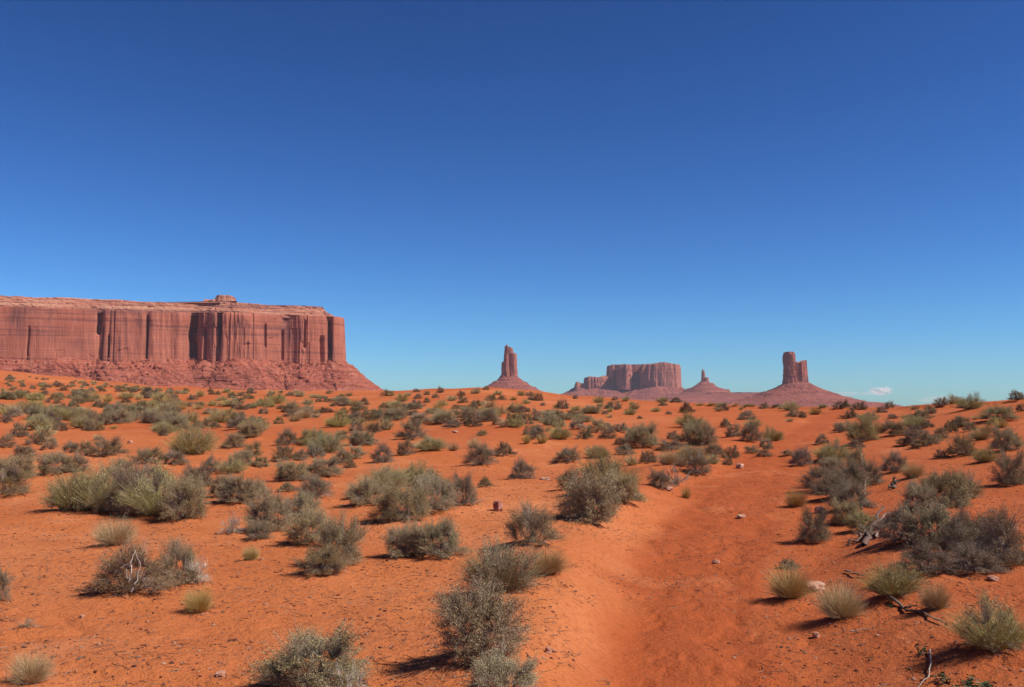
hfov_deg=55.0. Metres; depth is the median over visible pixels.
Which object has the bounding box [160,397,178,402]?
grass tuft
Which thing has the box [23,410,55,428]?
broom shrub
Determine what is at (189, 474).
desert shrub
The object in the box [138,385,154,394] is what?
desert shrub
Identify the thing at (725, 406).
desert shrub
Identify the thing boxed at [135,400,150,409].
desert shrub
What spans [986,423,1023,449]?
sagebrush
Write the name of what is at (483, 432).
sagebrush
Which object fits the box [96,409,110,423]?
desert shrub
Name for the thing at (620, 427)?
desert shrub
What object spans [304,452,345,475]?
sagebrush
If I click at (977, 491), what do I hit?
broom shrub
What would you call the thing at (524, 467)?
desert shrub
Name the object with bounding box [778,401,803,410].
broom shrub
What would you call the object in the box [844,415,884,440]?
sagebrush
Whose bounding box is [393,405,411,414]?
broom shrub
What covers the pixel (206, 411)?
sagebrush
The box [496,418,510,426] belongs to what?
grass tuft
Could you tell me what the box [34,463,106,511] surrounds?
broom shrub
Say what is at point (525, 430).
desert shrub
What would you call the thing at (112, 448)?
desert shrub
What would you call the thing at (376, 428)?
desert shrub
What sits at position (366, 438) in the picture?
sagebrush
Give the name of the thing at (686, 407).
desert shrub
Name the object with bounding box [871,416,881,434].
grass tuft
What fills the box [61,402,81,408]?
sagebrush
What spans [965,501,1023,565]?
desert shrub
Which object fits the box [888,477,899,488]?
stump
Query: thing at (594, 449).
broom shrub
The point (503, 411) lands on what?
broom shrub
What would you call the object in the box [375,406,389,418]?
desert shrub
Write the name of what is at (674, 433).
desert shrub
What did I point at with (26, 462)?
sagebrush
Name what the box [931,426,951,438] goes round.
desert shrub
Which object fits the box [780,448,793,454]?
sagebrush
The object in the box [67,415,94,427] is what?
broom shrub
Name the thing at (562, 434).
broom shrub
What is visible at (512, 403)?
broom shrub
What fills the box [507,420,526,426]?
broom shrub
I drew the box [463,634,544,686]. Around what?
sagebrush
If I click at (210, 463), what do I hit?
desert shrub
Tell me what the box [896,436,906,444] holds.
sagebrush
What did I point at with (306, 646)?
sagebrush
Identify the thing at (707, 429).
sagebrush
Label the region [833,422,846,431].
desert shrub
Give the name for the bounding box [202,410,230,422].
broom shrub
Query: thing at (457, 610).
sagebrush
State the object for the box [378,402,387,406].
sagebrush
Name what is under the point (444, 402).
broom shrub
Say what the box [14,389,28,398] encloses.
sagebrush
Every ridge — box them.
[621,398,727,402]
[681,392,760,400]
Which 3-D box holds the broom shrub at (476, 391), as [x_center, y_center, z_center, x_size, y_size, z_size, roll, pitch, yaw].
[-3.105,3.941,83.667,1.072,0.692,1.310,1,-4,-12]
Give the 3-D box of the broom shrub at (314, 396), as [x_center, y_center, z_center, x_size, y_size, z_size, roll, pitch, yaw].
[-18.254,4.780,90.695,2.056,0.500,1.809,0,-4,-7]
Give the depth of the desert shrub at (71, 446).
25.66 m
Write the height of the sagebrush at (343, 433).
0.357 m
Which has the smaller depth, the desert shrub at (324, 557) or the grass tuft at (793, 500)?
the desert shrub at (324, 557)
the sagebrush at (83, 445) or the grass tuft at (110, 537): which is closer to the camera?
the grass tuft at (110, 537)
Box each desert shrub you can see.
[0,413,15,422]
[0,430,16,446]
[0,456,39,495]
[0,560,16,600]
[3,391,16,399]
[8,420,30,435]
[12,441,41,457]
[22,405,39,413]
[23,430,48,443]
[35,409,59,422]
[45,414,62,426]
[49,383,63,386]
[51,419,69,430]
[56,386,68,390]
[61,447,91,470]
[62,440,81,452]
[70,392,93,401]
[70,396,85,402]
[76,532,185,593]
[77,412,98,423]
[80,419,107,430]
[81,417,96,430]
[83,435,133,454]
[85,387,96,392]
[86,410,99,416]
[91,399,102,406]
[95,401,110,407]
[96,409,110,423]
[102,457,161,514]
[104,455,133,474]
[105,402,126,416]
[116,396,132,402]
[116,409,139,420]
[126,446,168,462]
[134,462,173,484]
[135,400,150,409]
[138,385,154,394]
[138,409,160,422]
[141,390,153,397]
[146,532,204,584]
[157,427,169,435]
[161,447,190,463]
[162,404,186,415]
[174,459,211,485]
[181,465,212,485]
[185,401,205,406]
[186,394,198,399]
[191,419,206,428]
[199,451,227,471]
[210,421,222,427]
[224,414,255,428]
[225,412,241,423]
[229,410,247,420]
[230,402,243,408]
[236,391,244,395]
[237,405,248,409]
[241,437,262,455]
[242,413,269,424]
[244,519,276,538]
[245,387,257,393]
[258,407,268,413]
[270,443,301,459]
[272,426,300,443]
[276,481,296,490]
[279,401,300,411]
[282,405,300,416]
[287,540,350,576]
[292,470,336,497]
[293,448,306,459]
[304,441,326,456]
[316,406,336,412]
[323,397,333,401]
[332,447,352,462]
[342,459,357,467]
[346,411,361,418]
[346,416,357,422]
[348,420,364,430]
[349,405,368,414]
[358,408,380,420]
[360,397,369,404]
[364,420,382,432]
[369,442,396,462]
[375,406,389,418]
[380,389,394,395]
[385,405,408,418]
[392,416,429,438]
[394,435,416,454]
[408,408,418,414]
[413,393,421,398]
[432,411,455,422]
[436,385,443,392]
[442,416,461,427]
[445,466,483,504]
[451,403,462,408]
[455,389,465,395]
[457,416,473,424]
[458,396,467,402]
[458,441,502,464]
[459,405,476,417]
[467,398,482,405]
[470,397,478,408]
[472,417,482,425]
[476,476,493,486]
[482,393,498,400]
[491,418,500,424]
[494,440,518,455]
[498,394,507,399]
[500,497,571,545]
[506,452,539,478]
[511,405,526,412]
[522,424,535,434]
[523,422,546,437]
[528,392,543,400]
[531,406,541,420]
[550,445,580,461]
[553,462,581,488]
[555,397,568,408]
[566,410,581,416]
[574,426,594,438]
[598,425,615,437]
[605,398,623,408]
[610,421,626,431]
[613,444,637,454]
[614,436,625,443]
[638,447,658,461]
[646,462,677,487]
[653,438,684,449]
[666,429,678,438]
[668,397,682,401]
[679,400,696,412]
[682,447,712,473]
[703,442,728,455]
[714,402,729,410]
[720,417,732,426]
[721,444,740,457]
[721,457,733,464]
[723,422,740,436]
[737,408,756,419]
[738,417,767,440]
[754,448,774,455]
[758,402,770,408]
[759,438,772,446]
[762,443,774,448]
[778,558,800,569]
[785,409,803,416]
[787,442,813,465]
[790,461,840,490]
[795,501,835,542]
[798,410,806,417]
[803,467,866,497]
[815,433,828,442]
[820,477,880,507]
[821,454,873,488]
[831,399,851,407]
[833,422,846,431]
[836,409,857,417]
[846,437,865,447]
[849,399,867,409]
[852,456,886,484]
[871,502,927,543]
[875,404,887,412]
[877,416,912,434]
[880,448,908,471]
[884,401,895,407]
[887,413,899,418]
[887,534,969,574]
[900,426,920,443]
[903,422,930,435]
[914,429,941,444]
[921,420,935,427]
[923,403,936,413]
[931,395,950,405]
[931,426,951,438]
[931,449,948,457]
[931,497,1008,552]
[933,537,1013,575]
[942,430,980,454]
[943,416,959,431]
[953,414,971,425]
[954,415,965,425]
[954,504,1020,548]
[961,420,976,430]
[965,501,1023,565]
[985,443,1023,484]
[1006,389,1023,399]
[1014,402,1023,410]
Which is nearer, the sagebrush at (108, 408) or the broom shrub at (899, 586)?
the broom shrub at (899, 586)
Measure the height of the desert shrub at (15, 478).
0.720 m
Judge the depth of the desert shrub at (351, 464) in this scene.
22.56 m
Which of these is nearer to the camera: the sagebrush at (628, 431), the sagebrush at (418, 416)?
the sagebrush at (628, 431)
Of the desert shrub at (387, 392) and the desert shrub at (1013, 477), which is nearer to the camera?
the desert shrub at (1013, 477)
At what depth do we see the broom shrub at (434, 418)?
42.82 m
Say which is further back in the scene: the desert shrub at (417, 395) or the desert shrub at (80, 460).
the desert shrub at (417, 395)
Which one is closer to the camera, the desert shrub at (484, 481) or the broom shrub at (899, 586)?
the broom shrub at (899, 586)
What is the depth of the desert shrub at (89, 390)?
97.83 m
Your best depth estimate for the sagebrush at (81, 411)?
46.64 m
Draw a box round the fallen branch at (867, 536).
[845,506,887,546]
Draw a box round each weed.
[915,644,928,654]
[933,671,952,682]
[952,674,997,686]
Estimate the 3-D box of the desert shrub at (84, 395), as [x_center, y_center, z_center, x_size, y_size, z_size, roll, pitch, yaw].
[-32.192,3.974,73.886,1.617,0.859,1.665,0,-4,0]
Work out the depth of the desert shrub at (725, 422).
44.70 m
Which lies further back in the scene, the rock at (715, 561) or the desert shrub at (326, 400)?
the desert shrub at (326, 400)
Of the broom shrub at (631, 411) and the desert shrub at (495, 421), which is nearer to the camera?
the desert shrub at (495, 421)
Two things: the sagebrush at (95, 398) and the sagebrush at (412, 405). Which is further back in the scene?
the sagebrush at (95, 398)
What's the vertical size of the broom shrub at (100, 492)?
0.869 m
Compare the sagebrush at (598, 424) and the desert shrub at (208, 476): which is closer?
the desert shrub at (208, 476)
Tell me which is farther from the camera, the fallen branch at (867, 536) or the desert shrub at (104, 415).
the desert shrub at (104, 415)
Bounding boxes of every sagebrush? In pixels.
[0,390,16,398]
[0,449,43,476]
[2,403,26,416]
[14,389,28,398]
[25,400,43,406]
[25,404,50,418]
[33,447,78,472]
[37,435,59,448]
[44,403,64,412]
[49,391,66,399]
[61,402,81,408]
[65,407,85,416]
[67,389,83,397]
[76,439,94,454]
[90,393,103,401]
[100,403,119,413]
[102,405,137,422]
[114,400,134,411]
[128,403,149,415]
[139,408,156,415]
[151,407,180,421]
[152,411,175,424]
[154,470,213,519]
[157,413,193,429]
[201,406,219,413]
[202,416,213,426]
[207,471,234,495]
[212,472,265,502]
[218,429,247,447]
[227,448,254,464]
[230,395,246,402]
[234,418,267,436]
[238,608,383,686]
[240,487,296,531]
[243,393,256,398]
[250,481,271,496]
[251,454,270,466]
[270,454,313,480]
[272,416,284,423]
[279,503,338,544]
[280,488,323,522]
[297,427,329,442]
[301,403,321,417]
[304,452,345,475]
[310,504,370,566]
[326,396,349,405]
[335,409,349,417]
[335,428,349,438]
[344,474,387,505]
[347,425,380,444]
[347,444,365,457]
[353,417,367,423]
[363,471,434,522]
[370,406,384,416]
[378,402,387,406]
[378,514,426,557]
[379,407,405,419]
[399,402,422,408]
[400,464,463,511]
[404,511,474,558]
[408,411,432,421]
[420,407,439,413]
[425,562,538,667]
[452,406,466,416]
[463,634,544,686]
[473,407,501,420]
[477,430,486,434]
[504,404,516,411]
[504,409,524,425]
[520,410,535,423]
[537,409,561,421]
[541,407,565,415]
[550,456,629,525]
[553,416,565,425]
[568,418,587,428]
[586,417,607,431]
[606,459,651,502]
[622,423,638,441]
[623,418,662,446]
[672,415,710,443]
[693,418,719,444]
[744,443,760,452]
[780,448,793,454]
[816,452,848,474]
[825,494,863,524]
[841,509,880,530]
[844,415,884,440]
[844,445,866,466]
[894,495,958,546]
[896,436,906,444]
[898,477,943,510]
[905,408,935,418]
[910,438,928,446]
[914,463,978,506]
[975,403,1021,419]
[985,416,1007,423]
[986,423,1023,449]
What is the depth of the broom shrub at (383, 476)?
15.75 m
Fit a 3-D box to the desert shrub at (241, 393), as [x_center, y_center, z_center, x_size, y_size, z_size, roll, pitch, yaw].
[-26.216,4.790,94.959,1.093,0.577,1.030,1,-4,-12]
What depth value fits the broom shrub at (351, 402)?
67.94 m
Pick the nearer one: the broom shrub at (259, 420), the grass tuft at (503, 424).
the broom shrub at (259, 420)
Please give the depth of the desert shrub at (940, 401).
51.42 m
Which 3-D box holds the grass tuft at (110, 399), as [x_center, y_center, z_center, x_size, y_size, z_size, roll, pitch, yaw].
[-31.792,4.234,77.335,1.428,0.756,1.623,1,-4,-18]
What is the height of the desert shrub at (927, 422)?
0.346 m
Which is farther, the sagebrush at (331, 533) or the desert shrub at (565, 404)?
the desert shrub at (565, 404)
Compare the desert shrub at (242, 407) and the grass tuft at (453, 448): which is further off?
the desert shrub at (242, 407)
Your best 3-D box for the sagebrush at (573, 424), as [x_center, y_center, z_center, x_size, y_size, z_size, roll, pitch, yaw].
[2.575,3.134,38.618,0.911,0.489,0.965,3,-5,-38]
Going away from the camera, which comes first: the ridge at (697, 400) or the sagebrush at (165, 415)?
the sagebrush at (165, 415)
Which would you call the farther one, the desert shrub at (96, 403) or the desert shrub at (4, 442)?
the desert shrub at (96, 403)
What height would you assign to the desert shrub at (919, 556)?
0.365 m
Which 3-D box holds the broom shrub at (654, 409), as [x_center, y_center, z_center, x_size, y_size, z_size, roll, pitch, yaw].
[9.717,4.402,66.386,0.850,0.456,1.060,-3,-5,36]
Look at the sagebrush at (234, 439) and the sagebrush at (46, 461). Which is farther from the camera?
the sagebrush at (234, 439)
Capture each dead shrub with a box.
[14,618,38,627]
[181,549,213,582]
[215,511,245,533]
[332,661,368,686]
[661,462,696,484]
[846,523,876,536]
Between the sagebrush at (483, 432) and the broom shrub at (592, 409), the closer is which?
the sagebrush at (483, 432)
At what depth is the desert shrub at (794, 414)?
52.96 m
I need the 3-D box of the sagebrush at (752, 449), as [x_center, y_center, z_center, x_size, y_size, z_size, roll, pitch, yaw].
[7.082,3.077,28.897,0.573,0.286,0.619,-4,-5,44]
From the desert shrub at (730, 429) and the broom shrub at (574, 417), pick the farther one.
the broom shrub at (574, 417)
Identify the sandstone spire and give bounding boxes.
[488,344,540,390]
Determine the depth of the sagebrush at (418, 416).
43.48 m
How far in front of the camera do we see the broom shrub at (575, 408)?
58.43 m
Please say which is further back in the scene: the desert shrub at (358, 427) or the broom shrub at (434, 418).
the broom shrub at (434, 418)
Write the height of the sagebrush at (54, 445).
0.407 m
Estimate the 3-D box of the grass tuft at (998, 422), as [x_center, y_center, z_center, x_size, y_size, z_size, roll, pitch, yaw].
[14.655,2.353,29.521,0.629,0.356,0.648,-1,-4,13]
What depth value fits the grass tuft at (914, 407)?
52.86 m
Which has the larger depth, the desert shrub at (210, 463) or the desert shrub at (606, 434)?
the desert shrub at (606, 434)
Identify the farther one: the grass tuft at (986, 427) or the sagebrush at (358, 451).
the grass tuft at (986, 427)
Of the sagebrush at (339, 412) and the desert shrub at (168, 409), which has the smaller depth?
the desert shrub at (168, 409)
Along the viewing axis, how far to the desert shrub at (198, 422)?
39.06 m
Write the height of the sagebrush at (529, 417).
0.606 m
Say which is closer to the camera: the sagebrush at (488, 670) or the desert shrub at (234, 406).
the sagebrush at (488, 670)
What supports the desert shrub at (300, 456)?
on the ground
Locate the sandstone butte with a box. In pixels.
[714,352,903,407]
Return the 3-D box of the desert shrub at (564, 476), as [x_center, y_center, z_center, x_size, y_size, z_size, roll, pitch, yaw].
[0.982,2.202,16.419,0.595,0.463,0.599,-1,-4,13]
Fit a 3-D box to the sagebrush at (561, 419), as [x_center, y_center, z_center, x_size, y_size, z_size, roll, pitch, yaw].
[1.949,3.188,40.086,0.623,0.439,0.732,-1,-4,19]
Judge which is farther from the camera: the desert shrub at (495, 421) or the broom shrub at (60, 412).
the broom shrub at (60, 412)
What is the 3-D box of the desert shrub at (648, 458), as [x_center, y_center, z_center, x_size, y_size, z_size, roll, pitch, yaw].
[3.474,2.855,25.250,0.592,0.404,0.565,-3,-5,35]
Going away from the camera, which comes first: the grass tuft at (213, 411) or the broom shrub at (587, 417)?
the broom shrub at (587, 417)
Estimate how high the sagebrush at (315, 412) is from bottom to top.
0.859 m
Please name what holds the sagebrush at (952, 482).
on the ground
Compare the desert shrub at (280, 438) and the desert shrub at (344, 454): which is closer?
the desert shrub at (344, 454)
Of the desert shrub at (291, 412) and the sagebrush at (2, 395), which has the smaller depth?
the desert shrub at (291, 412)
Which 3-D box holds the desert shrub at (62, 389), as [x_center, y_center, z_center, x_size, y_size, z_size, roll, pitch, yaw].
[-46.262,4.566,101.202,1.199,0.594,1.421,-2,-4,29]
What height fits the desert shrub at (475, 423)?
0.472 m
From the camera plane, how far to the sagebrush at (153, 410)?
51.45 m
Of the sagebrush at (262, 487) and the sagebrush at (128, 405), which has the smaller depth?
the sagebrush at (262, 487)
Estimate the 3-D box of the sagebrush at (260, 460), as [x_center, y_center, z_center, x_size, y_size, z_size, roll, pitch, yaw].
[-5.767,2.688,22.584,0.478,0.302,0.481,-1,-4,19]
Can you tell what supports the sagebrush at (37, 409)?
on the ground
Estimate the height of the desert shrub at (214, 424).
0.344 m
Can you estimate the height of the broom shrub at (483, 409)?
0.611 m
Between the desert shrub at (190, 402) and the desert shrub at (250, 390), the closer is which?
the desert shrub at (190, 402)
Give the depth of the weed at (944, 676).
5.99 m
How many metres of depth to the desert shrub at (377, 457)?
23.84 m
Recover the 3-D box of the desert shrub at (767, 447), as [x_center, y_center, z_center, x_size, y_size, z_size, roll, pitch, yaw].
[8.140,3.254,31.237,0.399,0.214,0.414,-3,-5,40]
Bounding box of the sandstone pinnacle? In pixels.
[663,369,729,397]
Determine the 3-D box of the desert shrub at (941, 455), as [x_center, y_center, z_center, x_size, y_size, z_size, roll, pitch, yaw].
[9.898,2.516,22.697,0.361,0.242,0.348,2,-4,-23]
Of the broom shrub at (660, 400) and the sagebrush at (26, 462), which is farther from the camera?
the broom shrub at (660, 400)
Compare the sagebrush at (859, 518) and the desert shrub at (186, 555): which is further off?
the sagebrush at (859, 518)
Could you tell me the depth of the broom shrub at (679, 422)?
43.54 m
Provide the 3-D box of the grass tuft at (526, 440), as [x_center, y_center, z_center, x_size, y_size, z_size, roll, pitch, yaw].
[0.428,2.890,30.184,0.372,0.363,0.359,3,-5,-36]
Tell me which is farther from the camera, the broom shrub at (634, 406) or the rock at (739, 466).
the broom shrub at (634, 406)
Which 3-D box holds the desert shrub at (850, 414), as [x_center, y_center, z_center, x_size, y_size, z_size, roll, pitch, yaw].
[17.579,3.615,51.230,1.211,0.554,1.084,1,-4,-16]
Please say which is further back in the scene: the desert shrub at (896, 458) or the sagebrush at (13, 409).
the sagebrush at (13, 409)
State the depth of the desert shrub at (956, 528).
9.57 m
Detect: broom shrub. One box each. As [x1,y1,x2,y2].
[0,402,16,414]
[22,390,48,400]
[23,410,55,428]
[24,399,49,406]
[32,423,58,436]
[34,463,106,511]
[48,405,70,417]
[60,407,80,420]
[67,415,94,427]
[70,392,93,401]
[70,453,129,512]
[75,405,92,414]
[114,456,207,514]
[117,392,138,397]
[142,400,160,408]
[150,391,172,400]
[150,420,177,432]
[155,420,226,453]
[157,402,179,409]
[168,399,186,404]
[181,408,203,421]
[196,390,205,396]
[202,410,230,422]
[205,399,217,405]
[213,454,249,472]
[215,395,228,400]
[215,398,239,405]
[218,408,234,415]
[237,415,271,428]
[249,401,257,407]
[255,397,273,405]
[265,394,286,403]
[265,401,276,406]
[282,399,301,407]
[294,390,306,396]
[298,429,348,452]
[302,397,313,404]
[308,394,322,397]
[323,412,352,426]
[347,399,364,405]
[348,461,411,489]
[378,417,393,429]
[386,400,402,407]
[391,456,439,485]
[393,393,410,401]
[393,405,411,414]
[410,435,448,450]
[412,465,452,483]
[429,407,457,422]
[433,399,450,405]
[444,395,458,400]
[445,534,560,591]
[470,388,481,393]
[477,407,501,415]
[495,405,507,413]
[505,401,526,409]
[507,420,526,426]
[517,390,525,395]
[538,412,555,424]
[546,425,575,438]
[551,420,566,426]
[561,412,575,419]
[568,447,654,488]
[570,405,581,410]
[571,411,588,419]
[576,414,592,421]
[578,404,605,412]
[579,444,614,457]
[591,395,605,402]
[622,408,637,414]
[628,400,639,409]
[650,407,660,411]
[654,396,668,401]
[671,410,704,425]
[674,441,714,461]
[705,453,720,463]
[739,416,763,426]
[761,424,785,440]
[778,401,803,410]
[808,436,858,459]
[848,557,931,598]
[854,409,881,420]
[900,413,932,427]
[935,586,1023,652]
[945,392,964,403]
[948,468,987,497]
[954,391,988,408]
[967,446,998,461]
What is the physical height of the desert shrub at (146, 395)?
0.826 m
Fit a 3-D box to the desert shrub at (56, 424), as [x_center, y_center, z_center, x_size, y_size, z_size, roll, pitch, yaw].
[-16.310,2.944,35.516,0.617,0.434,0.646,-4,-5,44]
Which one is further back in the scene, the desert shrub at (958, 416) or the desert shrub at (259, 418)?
the desert shrub at (259, 418)
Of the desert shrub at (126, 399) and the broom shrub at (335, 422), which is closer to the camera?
the broom shrub at (335, 422)
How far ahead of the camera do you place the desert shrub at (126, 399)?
81.34 m
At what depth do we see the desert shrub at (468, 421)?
40.60 m
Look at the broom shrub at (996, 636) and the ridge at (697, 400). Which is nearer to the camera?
the broom shrub at (996, 636)
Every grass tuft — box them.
[2,401,26,412]
[2,645,59,685]
[88,515,142,545]
[99,394,115,401]
[134,394,144,399]
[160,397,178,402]
[179,583,216,612]
[191,403,205,408]
[208,408,219,414]
[239,545,261,559]
[286,412,303,421]
[294,408,313,417]
[361,420,380,429]
[431,403,444,409]
[446,442,459,450]
[466,436,481,447]
[480,399,497,407]
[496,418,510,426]
[522,434,531,443]
[529,546,572,573]
[536,434,548,442]
[624,452,639,464]
[656,448,680,464]
[673,452,690,466]
[680,485,691,497]
[760,558,816,598]
[783,486,810,506]
[806,407,825,414]
[808,576,872,619]
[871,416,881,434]
[898,460,927,477]
[910,405,919,409]
[914,578,959,608]
[967,426,994,439]
[975,423,996,431]
[989,417,1011,427]
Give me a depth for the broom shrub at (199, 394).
92.85 m
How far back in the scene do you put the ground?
9.46 m
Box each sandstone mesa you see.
[0,295,383,390]
[562,362,684,397]
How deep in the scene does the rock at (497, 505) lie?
13.63 m
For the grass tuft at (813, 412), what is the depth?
55.19 m
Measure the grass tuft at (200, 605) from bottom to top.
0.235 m
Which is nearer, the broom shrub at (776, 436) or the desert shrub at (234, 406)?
the broom shrub at (776, 436)
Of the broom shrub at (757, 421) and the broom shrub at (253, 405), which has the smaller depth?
the broom shrub at (757, 421)
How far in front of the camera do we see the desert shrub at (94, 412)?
51.65 m
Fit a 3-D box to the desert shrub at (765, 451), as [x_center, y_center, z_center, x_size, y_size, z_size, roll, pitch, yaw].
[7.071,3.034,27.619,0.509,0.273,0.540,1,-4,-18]
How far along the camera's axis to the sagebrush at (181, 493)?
12.72 m
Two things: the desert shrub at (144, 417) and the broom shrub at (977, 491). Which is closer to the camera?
the broom shrub at (977, 491)
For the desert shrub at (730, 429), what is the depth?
37.36 m
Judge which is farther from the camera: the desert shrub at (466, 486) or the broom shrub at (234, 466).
the broom shrub at (234, 466)
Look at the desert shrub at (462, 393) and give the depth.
79.56 m
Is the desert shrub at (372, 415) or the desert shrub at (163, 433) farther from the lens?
the desert shrub at (372, 415)
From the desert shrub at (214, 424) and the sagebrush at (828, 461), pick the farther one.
the desert shrub at (214, 424)
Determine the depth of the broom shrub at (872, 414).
46.06 m
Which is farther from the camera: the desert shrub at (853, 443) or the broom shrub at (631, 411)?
the broom shrub at (631, 411)
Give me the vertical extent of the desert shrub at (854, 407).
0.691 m
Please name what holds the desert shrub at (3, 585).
on the ground
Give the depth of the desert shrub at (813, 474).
17.90 m
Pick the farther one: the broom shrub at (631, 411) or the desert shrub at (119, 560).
the broom shrub at (631, 411)
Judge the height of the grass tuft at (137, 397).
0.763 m
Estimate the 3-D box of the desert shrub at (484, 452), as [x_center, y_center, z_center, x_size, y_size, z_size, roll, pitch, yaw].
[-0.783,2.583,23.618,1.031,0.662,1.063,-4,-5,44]
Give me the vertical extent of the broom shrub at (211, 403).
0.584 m
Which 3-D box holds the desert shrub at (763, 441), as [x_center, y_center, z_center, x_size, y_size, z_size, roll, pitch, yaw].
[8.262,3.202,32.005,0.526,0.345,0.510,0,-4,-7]
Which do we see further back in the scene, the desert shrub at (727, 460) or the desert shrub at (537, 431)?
the desert shrub at (537, 431)
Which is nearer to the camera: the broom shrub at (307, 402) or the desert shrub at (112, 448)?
the desert shrub at (112, 448)
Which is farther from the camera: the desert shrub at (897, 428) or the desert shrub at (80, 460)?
the desert shrub at (897, 428)
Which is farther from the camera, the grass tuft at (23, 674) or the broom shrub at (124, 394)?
the broom shrub at (124, 394)
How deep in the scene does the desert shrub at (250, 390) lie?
99.57 m
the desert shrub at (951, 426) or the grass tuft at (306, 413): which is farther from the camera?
the grass tuft at (306, 413)
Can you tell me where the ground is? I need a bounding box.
[0,370,1023,686]
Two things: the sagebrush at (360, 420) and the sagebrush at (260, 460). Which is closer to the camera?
the sagebrush at (260, 460)
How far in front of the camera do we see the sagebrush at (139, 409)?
54.98 m
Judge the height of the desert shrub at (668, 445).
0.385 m
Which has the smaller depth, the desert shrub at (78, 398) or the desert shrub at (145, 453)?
the desert shrub at (145, 453)
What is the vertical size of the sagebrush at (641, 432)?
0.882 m
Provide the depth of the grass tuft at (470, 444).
28.10 m
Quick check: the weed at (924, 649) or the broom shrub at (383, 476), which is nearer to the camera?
the weed at (924, 649)
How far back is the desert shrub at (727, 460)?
25.39 m
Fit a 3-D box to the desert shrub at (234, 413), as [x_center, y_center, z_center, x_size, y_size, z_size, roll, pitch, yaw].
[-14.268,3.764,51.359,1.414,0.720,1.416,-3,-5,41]
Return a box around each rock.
[216,670,225,676]
[493,500,502,511]
[545,646,550,653]
[663,486,672,489]
[712,559,719,563]
[736,463,743,468]
[737,514,745,517]
[804,581,824,590]
[813,632,819,637]
[814,506,824,512]
[986,575,998,580]
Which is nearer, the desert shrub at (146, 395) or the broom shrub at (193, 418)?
the broom shrub at (193, 418)
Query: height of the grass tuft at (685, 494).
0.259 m
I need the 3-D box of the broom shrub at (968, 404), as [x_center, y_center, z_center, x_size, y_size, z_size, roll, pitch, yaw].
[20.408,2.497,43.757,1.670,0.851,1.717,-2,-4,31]
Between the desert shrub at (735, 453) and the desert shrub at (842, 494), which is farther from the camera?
the desert shrub at (735, 453)
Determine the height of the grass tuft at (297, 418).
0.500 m
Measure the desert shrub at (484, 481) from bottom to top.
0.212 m
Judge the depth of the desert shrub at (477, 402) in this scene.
61.60 m
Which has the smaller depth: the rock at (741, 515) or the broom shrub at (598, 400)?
the rock at (741, 515)
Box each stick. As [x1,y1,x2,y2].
[888,596,942,622]
[918,649,931,686]
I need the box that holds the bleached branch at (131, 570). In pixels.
[115,550,140,591]
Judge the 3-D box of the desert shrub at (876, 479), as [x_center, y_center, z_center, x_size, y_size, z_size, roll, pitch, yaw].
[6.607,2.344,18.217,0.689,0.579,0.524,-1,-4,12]
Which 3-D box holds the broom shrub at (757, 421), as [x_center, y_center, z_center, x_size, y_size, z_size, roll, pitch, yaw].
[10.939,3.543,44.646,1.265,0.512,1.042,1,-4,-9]
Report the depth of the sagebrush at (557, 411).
51.19 m
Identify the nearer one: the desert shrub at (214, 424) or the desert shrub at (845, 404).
the desert shrub at (214, 424)
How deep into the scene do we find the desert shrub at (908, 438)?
26.68 m
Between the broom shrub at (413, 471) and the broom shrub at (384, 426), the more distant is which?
the broom shrub at (384, 426)
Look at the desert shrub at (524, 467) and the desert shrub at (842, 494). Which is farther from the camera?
the desert shrub at (524, 467)
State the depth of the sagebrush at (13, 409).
44.08 m
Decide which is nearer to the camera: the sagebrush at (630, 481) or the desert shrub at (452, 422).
the sagebrush at (630, 481)
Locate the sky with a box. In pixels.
[0,0,1023,405]
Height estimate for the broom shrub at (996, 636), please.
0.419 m
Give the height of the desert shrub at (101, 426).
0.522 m
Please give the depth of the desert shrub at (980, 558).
8.80 m
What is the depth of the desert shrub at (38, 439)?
28.07 m
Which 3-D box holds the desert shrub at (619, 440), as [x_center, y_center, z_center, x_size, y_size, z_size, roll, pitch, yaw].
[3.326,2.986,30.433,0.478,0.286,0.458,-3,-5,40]
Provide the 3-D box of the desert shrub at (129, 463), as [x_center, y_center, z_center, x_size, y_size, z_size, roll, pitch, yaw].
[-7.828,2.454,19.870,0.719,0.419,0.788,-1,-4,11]
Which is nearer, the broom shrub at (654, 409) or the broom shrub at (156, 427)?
the broom shrub at (156, 427)
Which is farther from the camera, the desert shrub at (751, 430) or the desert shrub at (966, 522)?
the desert shrub at (751, 430)
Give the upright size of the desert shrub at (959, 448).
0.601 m
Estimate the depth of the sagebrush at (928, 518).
10.21 m
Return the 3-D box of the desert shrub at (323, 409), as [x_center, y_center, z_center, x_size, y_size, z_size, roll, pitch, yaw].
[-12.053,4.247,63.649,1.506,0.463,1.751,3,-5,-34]
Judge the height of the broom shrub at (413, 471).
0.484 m
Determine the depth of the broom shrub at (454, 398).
67.34 m
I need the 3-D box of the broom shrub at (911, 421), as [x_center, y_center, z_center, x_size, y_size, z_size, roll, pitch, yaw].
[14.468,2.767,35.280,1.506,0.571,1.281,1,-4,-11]
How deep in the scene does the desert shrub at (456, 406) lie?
60.34 m

